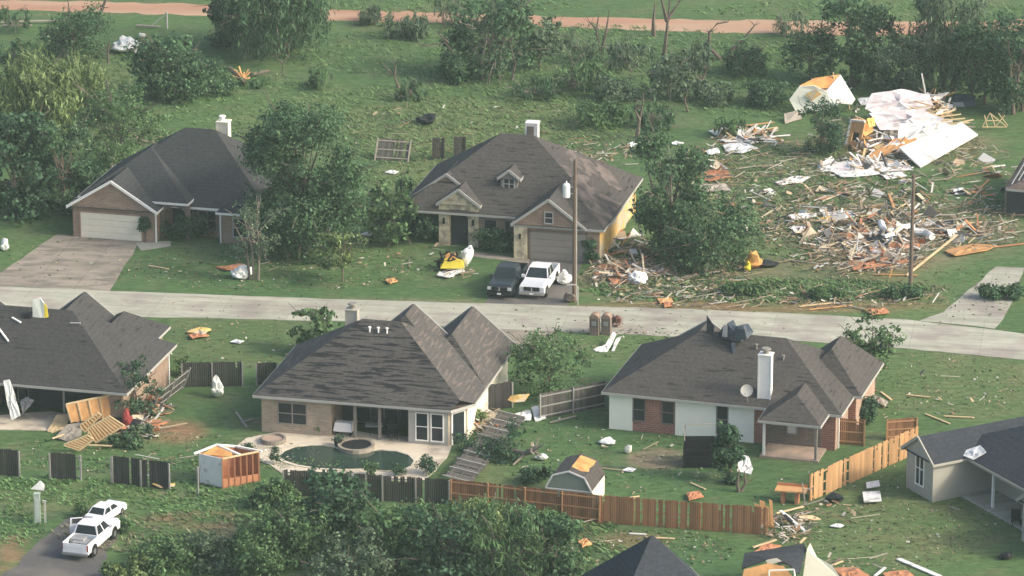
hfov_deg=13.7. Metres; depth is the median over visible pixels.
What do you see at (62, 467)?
wooden fence
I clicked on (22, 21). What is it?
fallen pole
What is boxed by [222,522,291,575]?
shrub
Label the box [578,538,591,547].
wall board
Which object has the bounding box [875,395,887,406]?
wall board
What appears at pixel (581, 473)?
barn shed
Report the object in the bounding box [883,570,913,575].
wall board
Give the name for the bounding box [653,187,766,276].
tree
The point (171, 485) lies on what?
tan scrap
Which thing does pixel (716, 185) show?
wall board
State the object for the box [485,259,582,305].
driveway
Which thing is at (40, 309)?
standing sheet
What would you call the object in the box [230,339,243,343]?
torn scrap
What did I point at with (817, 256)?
debris
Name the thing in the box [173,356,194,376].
shrub
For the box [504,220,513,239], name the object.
window
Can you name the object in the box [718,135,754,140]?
torn sheet
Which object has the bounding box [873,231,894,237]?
white duct
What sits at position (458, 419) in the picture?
window
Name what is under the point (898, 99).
torn sheet
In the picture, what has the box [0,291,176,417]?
brick house
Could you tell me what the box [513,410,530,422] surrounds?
torn sheet
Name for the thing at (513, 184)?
brick house
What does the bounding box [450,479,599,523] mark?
wooden fence
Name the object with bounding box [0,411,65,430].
patio
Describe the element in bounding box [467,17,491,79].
bare tree
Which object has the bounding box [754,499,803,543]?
splintered fence
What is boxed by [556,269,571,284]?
crumpled sheet
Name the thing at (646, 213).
tree
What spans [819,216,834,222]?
torn sheet
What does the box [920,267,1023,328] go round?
driveway
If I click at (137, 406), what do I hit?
tree
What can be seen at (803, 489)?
broken gate
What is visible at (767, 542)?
plank
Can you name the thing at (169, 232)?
shrub
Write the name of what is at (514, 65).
bare tree
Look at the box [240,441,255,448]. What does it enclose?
shrub
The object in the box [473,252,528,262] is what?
path
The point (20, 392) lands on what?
patio door
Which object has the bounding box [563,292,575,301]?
broken pillar
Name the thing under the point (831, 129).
tree
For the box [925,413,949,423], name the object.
plank
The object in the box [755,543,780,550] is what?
wall board
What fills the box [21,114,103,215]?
tree
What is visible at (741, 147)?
torn sheet
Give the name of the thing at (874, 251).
wall board
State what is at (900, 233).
rubble
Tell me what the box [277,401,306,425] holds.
window
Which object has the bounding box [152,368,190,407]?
wooden fence
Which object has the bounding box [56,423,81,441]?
wall board
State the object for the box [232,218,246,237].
window
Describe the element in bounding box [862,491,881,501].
wall sheet
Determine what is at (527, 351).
tree
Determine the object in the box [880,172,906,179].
torn sheet
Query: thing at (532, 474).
shrub
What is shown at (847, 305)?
plank
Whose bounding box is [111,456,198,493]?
wooden fence
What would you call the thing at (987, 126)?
broken truss
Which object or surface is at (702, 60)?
scrub
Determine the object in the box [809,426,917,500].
wooden fence
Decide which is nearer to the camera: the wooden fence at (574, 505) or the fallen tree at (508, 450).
the wooden fence at (574, 505)
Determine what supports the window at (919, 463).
in the house at (940, 466)
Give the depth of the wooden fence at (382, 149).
348.12 m
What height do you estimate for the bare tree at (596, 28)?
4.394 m
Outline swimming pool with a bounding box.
[274,444,419,471]
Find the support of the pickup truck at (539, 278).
on the driveway at (557, 291)
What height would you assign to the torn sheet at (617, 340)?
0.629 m
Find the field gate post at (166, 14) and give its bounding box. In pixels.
[149,11,167,28]
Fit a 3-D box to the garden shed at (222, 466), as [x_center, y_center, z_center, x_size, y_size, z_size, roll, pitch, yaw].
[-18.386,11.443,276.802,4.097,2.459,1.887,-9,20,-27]
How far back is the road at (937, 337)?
309.54 m
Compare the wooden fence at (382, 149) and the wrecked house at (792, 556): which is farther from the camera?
the wooden fence at (382, 149)
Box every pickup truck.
[62,515,120,557]
[487,261,527,297]
[519,261,559,297]
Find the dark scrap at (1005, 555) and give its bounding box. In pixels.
[996,552,1011,559]
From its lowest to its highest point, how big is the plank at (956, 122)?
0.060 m
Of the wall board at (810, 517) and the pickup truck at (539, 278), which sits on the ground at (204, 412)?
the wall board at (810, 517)
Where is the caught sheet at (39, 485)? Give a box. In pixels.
[31,481,44,491]
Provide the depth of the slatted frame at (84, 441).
282.10 m
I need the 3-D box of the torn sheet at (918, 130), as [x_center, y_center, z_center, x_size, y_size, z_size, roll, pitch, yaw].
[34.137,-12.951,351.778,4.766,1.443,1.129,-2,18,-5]
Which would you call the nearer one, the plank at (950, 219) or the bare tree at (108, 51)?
the plank at (950, 219)
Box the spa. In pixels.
[337,438,374,453]
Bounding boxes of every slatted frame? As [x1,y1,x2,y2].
[64,434,93,450]
[79,412,101,432]
[87,415,124,442]
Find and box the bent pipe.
[567,284,577,304]
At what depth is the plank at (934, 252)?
323.04 m
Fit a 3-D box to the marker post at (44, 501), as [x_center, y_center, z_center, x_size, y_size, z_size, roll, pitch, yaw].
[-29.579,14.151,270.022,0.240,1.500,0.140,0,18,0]
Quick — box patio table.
[365,422,382,435]
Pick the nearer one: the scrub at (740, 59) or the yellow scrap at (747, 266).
the yellow scrap at (747, 266)
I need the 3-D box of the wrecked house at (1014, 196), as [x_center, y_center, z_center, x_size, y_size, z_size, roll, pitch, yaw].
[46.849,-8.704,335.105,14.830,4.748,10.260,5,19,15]
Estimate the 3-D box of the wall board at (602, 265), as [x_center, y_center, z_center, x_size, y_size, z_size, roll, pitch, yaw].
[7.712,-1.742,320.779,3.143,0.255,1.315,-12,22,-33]
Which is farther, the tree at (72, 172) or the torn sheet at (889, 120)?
the torn sheet at (889, 120)
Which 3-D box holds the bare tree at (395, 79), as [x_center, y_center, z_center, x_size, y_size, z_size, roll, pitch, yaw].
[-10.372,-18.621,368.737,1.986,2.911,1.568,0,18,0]
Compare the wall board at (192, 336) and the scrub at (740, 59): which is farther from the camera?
the scrub at (740, 59)
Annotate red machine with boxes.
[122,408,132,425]
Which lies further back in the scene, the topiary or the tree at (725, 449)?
the topiary
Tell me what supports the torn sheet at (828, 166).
on the ground at (204, 412)
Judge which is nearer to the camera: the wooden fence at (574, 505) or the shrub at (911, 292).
the wooden fence at (574, 505)
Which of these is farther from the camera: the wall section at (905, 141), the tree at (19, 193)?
the wall section at (905, 141)
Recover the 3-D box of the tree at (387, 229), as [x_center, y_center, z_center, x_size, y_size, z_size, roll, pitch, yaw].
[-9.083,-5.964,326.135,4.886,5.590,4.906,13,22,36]
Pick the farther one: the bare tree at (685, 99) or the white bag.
the bare tree at (685, 99)
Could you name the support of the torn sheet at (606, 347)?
on the ground at (204, 412)
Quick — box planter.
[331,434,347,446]
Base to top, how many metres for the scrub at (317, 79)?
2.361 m
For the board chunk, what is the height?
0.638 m
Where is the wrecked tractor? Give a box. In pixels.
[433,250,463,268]
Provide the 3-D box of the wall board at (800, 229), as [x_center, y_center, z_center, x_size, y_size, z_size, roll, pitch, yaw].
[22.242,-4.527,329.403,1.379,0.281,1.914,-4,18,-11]
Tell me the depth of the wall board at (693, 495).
274.19 m
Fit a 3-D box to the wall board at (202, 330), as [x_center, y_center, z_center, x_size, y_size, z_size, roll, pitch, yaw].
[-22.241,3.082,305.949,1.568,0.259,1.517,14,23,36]
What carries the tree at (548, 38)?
on the ground at (204, 412)
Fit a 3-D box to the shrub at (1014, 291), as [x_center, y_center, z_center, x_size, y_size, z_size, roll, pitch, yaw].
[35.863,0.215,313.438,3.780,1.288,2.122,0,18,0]
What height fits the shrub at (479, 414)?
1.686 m
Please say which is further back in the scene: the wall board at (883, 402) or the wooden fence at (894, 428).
the wall board at (883, 402)
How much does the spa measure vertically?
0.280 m
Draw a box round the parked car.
[84,499,126,517]
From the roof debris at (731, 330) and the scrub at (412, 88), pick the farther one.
the scrub at (412, 88)
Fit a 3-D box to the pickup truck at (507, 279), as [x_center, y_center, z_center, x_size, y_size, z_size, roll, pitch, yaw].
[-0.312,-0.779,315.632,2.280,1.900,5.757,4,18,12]
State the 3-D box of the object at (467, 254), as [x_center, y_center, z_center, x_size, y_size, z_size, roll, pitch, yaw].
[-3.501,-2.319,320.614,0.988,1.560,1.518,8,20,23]
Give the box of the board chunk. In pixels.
[508,394,528,402]
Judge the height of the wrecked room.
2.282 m
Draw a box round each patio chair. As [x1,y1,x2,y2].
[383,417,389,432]
[387,423,397,440]
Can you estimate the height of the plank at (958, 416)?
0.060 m
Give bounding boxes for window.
[198,210,216,230]
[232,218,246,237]
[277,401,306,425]
[415,412,428,441]
[430,413,443,442]
[451,409,465,444]
[484,218,496,229]
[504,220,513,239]
[544,211,552,224]
[632,398,645,421]
[661,400,674,424]
[716,406,728,433]
[786,426,797,434]
[914,455,924,487]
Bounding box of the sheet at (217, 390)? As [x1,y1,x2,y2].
[211,375,223,397]
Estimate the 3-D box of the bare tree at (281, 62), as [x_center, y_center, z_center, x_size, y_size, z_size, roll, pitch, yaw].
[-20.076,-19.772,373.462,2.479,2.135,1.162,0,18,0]
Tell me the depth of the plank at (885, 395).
292.93 m
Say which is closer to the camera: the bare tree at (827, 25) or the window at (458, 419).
the window at (458, 419)
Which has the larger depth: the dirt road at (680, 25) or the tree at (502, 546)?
the dirt road at (680, 25)
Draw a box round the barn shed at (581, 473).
[545,454,604,496]
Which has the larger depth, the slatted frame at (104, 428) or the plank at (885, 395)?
the plank at (885, 395)
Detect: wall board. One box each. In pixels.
[47,414,69,432]
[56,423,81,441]
[187,327,210,335]
[188,333,208,338]
[216,264,244,269]
[385,277,397,283]
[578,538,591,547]
[597,260,627,269]
[608,276,627,283]
[657,297,672,302]
[664,301,672,306]
[686,491,703,499]
[696,169,731,180]
[702,183,729,191]
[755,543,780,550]
[789,225,805,233]
[799,514,820,520]
[834,567,868,575]
[840,228,867,239]
[848,253,908,269]
[864,308,889,314]
[866,247,895,253]
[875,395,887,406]
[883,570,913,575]
[945,243,996,255]
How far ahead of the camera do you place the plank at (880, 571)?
261.61 m
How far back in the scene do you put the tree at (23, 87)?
352.36 m
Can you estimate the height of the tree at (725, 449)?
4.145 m
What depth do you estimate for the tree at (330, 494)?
265.10 m
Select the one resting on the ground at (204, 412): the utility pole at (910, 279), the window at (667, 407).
the utility pole at (910, 279)
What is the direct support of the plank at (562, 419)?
on the ground at (204, 412)
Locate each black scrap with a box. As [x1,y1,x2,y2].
[113,417,141,431]
[415,113,435,124]
[760,259,778,266]
[864,232,899,243]
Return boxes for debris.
[65,96,1022,573]
[707,316,753,353]
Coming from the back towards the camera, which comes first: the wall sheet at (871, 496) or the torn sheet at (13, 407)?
the torn sheet at (13, 407)
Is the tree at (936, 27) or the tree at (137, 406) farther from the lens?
the tree at (936, 27)
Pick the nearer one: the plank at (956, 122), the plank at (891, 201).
the plank at (891, 201)
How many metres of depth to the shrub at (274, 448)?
280.11 m
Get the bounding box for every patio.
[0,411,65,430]
[238,431,451,481]
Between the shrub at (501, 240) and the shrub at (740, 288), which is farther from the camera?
the shrub at (501, 240)
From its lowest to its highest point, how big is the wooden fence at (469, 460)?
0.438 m
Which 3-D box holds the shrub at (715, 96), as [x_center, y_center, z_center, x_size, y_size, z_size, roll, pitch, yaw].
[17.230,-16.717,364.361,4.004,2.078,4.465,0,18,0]
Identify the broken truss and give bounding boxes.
[982,113,1007,127]
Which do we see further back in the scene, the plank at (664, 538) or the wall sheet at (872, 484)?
the wall sheet at (872, 484)
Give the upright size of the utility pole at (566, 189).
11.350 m
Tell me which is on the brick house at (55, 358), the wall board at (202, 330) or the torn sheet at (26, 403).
the torn sheet at (26, 403)
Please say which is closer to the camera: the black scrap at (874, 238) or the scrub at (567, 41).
the black scrap at (874, 238)
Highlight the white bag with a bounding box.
[628,271,647,283]
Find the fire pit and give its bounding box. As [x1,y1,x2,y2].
[261,433,285,445]
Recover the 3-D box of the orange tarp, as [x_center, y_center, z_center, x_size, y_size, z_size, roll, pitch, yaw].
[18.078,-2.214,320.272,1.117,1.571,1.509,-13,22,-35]
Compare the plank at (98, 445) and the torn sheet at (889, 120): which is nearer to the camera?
the plank at (98, 445)
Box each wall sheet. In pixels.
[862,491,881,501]
[866,480,879,487]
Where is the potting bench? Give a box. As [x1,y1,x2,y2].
[774,482,807,504]
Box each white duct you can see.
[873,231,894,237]
[878,220,914,233]
[914,228,934,239]
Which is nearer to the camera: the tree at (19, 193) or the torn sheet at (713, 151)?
the tree at (19, 193)
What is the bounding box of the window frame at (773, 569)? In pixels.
[768,569,795,575]
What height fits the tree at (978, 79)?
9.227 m
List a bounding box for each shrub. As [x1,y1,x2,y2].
[70,499,89,516]
[98,553,150,575]
[114,514,135,533]
[134,533,198,575]
[160,220,182,240]
[167,209,214,237]
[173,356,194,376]
[178,530,239,575]
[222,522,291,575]
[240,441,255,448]
[245,474,301,510]
[266,442,283,463]
[360,460,378,476]
[390,462,408,475]
[401,497,453,537]
[405,213,438,240]
[412,452,438,476]
[436,50,480,85]
[446,493,516,539]
[470,225,513,252]
[475,408,488,422]
[506,505,571,539]
[517,463,554,485]
[573,97,630,130]
[581,239,601,261]
[590,70,641,104]
[612,314,623,327]
[691,78,736,107]
[718,281,766,297]
[739,76,790,109]
[805,285,847,301]
[859,395,880,424]
[877,284,923,302]
[975,281,1023,300]
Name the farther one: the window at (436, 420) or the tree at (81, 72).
the tree at (81, 72)
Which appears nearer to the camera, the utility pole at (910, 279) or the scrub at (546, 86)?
the utility pole at (910, 279)
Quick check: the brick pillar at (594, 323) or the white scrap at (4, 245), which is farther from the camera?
the white scrap at (4, 245)
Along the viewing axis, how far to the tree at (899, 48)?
366.50 m
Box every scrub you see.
[0,4,31,33]
[0,37,31,62]
[304,64,335,90]
[357,4,394,26]
[383,9,431,41]
[391,76,428,101]
[393,177,419,196]
[426,0,464,25]
[479,0,528,29]
[506,68,567,102]
[552,53,612,93]
[559,27,604,62]
[601,34,655,69]
[628,94,680,131]
[671,37,715,72]
[711,114,749,137]
[722,37,769,77]
[771,5,809,38]
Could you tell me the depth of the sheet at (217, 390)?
292.53 m
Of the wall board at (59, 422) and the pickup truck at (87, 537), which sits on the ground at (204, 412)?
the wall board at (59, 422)
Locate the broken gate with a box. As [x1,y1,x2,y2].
[798,482,823,506]
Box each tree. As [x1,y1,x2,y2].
[0,41,84,138]
[0,103,74,227]
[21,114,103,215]
[34,0,116,60]
[40,47,120,127]
[67,78,173,174]
[96,0,108,15]
[106,39,110,62]
[107,353,163,420]
[121,30,222,105]
[131,122,157,142]
[193,0,334,65]
[195,50,269,96]
[202,0,244,48]
[224,194,287,280]
[232,89,380,265]
[245,497,340,569]
[273,52,289,73]
[286,305,340,343]
[291,458,379,543]
[292,523,399,575]
[309,228,371,281]
[345,492,444,575]
[356,171,426,246]
[380,58,402,87]
[391,494,503,575]
[418,28,454,54]
[439,0,545,85]
[447,492,555,575]
[449,417,544,465]
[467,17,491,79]
[503,321,596,401]
[504,501,587,575]
[511,43,529,79]
[512,13,566,67]
[563,47,582,65]
[584,8,612,50]
[623,54,642,77]
[626,121,717,262]
[633,91,651,137]
[641,45,703,101]
[651,0,660,36]
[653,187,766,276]
[661,0,680,55]
[681,87,691,111]
[689,62,711,79]
[705,16,758,59]
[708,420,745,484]
[735,463,754,492]
[771,22,838,79]
[796,94,850,156]
[815,0,901,87]
[819,5,836,61]
[837,306,906,384]
[863,20,938,91]
[907,0,991,95]
[947,9,1015,104]
[979,10,1023,115]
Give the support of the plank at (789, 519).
on the ground at (204, 412)
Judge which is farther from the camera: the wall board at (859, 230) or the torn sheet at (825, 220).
the torn sheet at (825, 220)
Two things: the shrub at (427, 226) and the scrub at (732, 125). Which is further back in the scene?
the scrub at (732, 125)
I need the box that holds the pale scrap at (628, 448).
[624,444,631,452]
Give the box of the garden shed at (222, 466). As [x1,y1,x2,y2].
[194,444,261,488]
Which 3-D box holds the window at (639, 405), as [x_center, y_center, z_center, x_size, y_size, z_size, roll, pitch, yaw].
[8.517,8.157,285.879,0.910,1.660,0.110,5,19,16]
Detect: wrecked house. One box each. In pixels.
[741,544,838,575]
[784,72,854,123]
[1004,157,1023,216]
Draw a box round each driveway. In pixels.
[0,234,139,290]
[1,508,125,575]
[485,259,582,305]
[500,329,553,354]
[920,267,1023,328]
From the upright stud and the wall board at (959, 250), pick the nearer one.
the wall board at (959, 250)
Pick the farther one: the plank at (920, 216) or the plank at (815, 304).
the plank at (920, 216)
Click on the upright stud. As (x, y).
(923, 83)
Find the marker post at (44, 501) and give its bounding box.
[42,500,45,522]
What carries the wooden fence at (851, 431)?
on the ground at (204, 412)
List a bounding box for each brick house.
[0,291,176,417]
[66,115,306,244]
[252,302,515,445]
[398,120,642,263]
[601,320,883,462]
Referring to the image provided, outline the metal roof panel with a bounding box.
[899,122,977,167]
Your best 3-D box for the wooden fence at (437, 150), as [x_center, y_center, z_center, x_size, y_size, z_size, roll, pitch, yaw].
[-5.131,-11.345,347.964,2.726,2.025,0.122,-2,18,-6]
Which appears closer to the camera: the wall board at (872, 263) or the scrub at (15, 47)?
the wall board at (872, 263)
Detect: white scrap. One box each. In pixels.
[0,238,8,250]
[535,453,547,459]
[598,437,615,444]
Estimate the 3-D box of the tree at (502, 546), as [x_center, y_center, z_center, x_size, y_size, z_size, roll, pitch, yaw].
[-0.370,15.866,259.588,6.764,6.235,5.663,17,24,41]
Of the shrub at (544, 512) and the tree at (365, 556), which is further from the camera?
the shrub at (544, 512)
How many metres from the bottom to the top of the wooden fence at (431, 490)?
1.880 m
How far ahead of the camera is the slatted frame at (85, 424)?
285.37 m
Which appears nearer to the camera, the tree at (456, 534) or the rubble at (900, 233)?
the tree at (456, 534)
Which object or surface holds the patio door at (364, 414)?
in the brick house at (420, 374)
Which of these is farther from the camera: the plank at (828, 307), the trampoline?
the plank at (828, 307)
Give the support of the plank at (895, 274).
on the ground at (204, 412)
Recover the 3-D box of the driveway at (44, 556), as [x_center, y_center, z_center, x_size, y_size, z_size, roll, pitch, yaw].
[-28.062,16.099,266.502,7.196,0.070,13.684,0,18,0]
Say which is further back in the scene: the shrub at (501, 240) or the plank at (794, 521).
the shrub at (501, 240)
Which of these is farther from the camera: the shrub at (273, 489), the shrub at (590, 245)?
the shrub at (590, 245)
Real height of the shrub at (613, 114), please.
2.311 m
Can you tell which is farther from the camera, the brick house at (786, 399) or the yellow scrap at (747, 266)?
the yellow scrap at (747, 266)
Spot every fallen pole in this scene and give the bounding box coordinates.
[0,19,65,23]
[2,24,31,26]
[136,24,159,27]
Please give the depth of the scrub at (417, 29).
384.78 m
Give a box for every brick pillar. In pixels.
[589,312,600,335]
[601,312,611,334]
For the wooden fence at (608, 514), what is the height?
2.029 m
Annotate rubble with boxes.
[96,153,1005,430]
[717,78,955,172]
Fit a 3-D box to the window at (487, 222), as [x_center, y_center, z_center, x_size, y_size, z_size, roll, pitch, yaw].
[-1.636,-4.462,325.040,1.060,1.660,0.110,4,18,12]
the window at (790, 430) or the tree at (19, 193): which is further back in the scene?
the tree at (19, 193)
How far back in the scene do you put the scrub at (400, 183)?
335.20 m
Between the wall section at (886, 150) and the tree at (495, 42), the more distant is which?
the tree at (495, 42)
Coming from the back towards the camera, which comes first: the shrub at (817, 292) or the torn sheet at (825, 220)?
the torn sheet at (825, 220)
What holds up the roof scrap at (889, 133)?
on the rubble at (939, 97)
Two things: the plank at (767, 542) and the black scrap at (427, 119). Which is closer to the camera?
the plank at (767, 542)
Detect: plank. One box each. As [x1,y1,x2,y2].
[87,444,111,446]
[235,412,247,426]
[550,415,575,422]
[613,242,647,250]
[619,234,640,238]
[656,537,674,538]
[712,122,774,129]
[747,140,775,142]
[752,539,776,547]
[775,506,803,513]
[779,510,805,531]
[782,514,795,525]
[784,259,824,264]
[799,302,832,306]
[809,305,852,309]
[828,301,863,309]
[849,204,901,209]
[873,274,917,275]
[873,567,886,575]
[877,214,954,219]
[880,391,891,399]
[888,194,894,209]
[896,558,941,575]
[906,235,957,275]
[906,394,930,397]
[923,216,975,224]
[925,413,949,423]
[942,118,964,120]
[943,415,973,417]
[948,122,968,123]
[995,243,1023,247]
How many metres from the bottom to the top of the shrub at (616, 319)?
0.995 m
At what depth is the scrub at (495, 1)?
387.42 m
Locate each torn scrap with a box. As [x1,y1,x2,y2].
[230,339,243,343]
[385,170,398,173]
[622,467,635,471]
[831,523,843,527]
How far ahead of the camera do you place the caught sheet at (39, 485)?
270.68 m
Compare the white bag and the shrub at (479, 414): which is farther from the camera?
the white bag
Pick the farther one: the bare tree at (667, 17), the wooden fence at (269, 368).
the bare tree at (667, 17)
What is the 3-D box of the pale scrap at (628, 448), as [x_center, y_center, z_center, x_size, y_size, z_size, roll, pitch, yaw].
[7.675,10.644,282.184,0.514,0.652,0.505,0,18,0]
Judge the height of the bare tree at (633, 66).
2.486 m
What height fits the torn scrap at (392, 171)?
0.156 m
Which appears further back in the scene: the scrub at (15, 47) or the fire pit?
the scrub at (15, 47)
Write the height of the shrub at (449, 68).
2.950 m
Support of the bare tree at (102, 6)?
on the ground at (204, 412)
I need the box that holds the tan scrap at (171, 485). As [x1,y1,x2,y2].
[152,483,174,487]
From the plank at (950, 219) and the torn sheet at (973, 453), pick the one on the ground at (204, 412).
the plank at (950, 219)
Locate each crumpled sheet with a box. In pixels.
[111,35,138,51]
[138,33,145,37]
[231,265,251,278]
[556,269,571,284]
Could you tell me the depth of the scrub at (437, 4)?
389.40 m
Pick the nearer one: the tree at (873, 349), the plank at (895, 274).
the tree at (873, 349)
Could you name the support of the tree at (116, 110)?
on the ground at (204, 412)
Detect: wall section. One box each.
[66,395,125,422]
[865,145,895,158]
[889,137,915,150]
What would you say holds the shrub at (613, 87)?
on the ground at (204, 412)
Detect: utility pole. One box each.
[563,156,576,302]
[908,174,914,284]
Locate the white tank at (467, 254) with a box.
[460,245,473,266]
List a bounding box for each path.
[135,241,170,250]
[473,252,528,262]
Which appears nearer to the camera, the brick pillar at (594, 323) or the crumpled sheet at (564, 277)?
the brick pillar at (594, 323)
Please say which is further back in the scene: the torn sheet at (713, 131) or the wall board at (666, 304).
the torn sheet at (713, 131)
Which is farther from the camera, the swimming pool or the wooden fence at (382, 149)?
the wooden fence at (382, 149)
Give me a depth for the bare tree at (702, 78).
366.32 m
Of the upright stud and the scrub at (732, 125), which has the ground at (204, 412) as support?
the scrub at (732, 125)
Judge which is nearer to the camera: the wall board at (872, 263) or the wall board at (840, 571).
the wall board at (840, 571)
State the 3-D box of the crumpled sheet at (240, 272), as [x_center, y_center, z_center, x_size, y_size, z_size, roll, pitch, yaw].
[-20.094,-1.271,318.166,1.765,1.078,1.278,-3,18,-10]
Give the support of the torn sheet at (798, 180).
on the ground at (204, 412)
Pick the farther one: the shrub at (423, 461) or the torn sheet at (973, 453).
the shrub at (423, 461)
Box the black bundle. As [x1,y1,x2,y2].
[825,492,843,502]
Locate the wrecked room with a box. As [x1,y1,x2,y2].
[845,117,874,146]
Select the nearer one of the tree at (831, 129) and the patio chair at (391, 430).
the patio chair at (391, 430)
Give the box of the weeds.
[0,273,932,575]
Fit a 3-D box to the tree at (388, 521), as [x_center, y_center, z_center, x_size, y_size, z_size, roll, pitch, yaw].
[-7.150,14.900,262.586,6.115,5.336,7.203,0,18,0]
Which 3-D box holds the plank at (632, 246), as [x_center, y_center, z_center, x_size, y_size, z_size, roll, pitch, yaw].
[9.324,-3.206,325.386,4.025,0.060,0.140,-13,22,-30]
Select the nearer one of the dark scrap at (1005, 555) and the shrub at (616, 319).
the dark scrap at (1005, 555)
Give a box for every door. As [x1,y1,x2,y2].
[13,387,28,402]
[79,210,143,241]
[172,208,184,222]
[357,406,398,425]
[451,215,467,243]
[529,230,587,262]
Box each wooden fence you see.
[0,449,111,483]
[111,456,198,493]
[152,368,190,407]
[181,361,242,386]
[255,362,277,385]
[282,469,449,503]
[374,138,411,162]
[432,136,465,159]
[442,410,525,480]
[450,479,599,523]
[488,381,512,409]
[539,381,606,417]
[600,495,768,534]
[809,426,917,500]
[839,418,864,445]
[886,417,917,439]
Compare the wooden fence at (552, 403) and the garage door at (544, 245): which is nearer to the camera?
the wooden fence at (552, 403)
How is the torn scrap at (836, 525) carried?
on the ground at (204, 412)
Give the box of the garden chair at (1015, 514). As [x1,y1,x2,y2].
[1011,509,1021,526]
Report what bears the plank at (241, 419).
on the ground at (204, 412)
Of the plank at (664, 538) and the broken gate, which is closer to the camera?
the plank at (664, 538)
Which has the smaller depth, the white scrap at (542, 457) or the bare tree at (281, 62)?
the white scrap at (542, 457)
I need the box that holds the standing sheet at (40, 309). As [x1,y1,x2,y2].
[23,298,47,318]
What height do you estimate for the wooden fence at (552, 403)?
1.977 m
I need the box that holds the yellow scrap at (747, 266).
[743,261,750,270]
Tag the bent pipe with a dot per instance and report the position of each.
(577, 290)
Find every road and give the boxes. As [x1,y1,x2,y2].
[0,0,1023,34]
[0,286,1023,359]
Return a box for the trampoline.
[683,423,718,467]
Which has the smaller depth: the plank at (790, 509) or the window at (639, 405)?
the plank at (790, 509)
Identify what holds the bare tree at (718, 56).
on the ground at (204, 412)
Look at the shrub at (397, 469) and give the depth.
277.98 m
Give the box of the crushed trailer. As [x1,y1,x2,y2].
[951,94,975,106]
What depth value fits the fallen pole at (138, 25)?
388.54 m
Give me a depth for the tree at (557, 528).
259.83 m
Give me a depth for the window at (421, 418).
283.49 m
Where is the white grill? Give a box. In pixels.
[333,420,353,436]
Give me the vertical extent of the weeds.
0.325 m
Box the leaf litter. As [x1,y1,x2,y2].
[9,238,1023,566]
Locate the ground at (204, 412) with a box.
[0,0,1023,575]
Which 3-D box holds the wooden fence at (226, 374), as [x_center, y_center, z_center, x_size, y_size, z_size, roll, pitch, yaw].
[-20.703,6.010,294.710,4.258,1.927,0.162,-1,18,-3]
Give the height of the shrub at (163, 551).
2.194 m
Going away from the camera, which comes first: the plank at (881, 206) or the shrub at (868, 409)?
the shrub at (868, 409)
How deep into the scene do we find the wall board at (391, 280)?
317.09 m
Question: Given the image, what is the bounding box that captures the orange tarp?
[745,250,762,267]
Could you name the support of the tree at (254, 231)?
on the ground at (204, 412)
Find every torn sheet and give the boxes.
[3,380,19,419]
[20,397,33,413]
[436,269,464,277]
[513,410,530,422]
[531,405,545,421]
[593,332,616,351]
[611,336,621,350]
[705,148,719,154]
[709,129,720,134]
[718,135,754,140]
[723,142,757,152]
[737,455,752,474]
[775,176,809,184]
[789,213,816,219]
[818,165,832,171]
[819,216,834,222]
[820,160,911,171]
[821,210,836,216]
[832,169,879,177]
[837,210,857,217]
[858,97,869,104]
[865,89,933,112]
[869,109,943,129]
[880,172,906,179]
[898,121,953,139]
[953,188,964,194]
[963,445,985,459]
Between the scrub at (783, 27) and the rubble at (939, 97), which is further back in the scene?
the scrub at (783, 27)
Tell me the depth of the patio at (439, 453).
283.25 m
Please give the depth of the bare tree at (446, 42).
370.39 m
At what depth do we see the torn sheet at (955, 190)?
339.15 m
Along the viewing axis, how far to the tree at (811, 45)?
370.68 m
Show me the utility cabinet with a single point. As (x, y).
(37, 510)
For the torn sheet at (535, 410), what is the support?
hanging from the wooden fence at (552, 403)
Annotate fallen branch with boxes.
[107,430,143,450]
[125,422,154,438]
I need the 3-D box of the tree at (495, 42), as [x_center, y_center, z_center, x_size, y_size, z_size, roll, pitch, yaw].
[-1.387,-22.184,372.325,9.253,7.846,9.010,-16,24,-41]
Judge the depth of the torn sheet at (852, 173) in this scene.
343.95 m
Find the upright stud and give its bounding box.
[921,73,925,93]
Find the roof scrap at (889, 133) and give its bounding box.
[879,130,897,137]
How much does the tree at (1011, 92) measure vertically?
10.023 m
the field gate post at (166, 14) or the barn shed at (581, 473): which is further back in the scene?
the field gate post at (166, 14)
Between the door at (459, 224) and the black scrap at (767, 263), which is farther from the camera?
the door at (459, 224)
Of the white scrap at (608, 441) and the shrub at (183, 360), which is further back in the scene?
the shrub at (183, 360)
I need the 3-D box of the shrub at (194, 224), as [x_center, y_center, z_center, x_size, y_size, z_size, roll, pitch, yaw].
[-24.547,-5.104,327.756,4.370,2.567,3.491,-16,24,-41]
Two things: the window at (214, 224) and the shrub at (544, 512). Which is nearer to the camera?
the shrub at (544, 512)
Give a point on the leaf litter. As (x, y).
(543, 424)
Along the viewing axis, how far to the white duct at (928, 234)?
327.18 m
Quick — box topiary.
[136,215,152,241]
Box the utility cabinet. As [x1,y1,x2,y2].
[33,492,40,523]

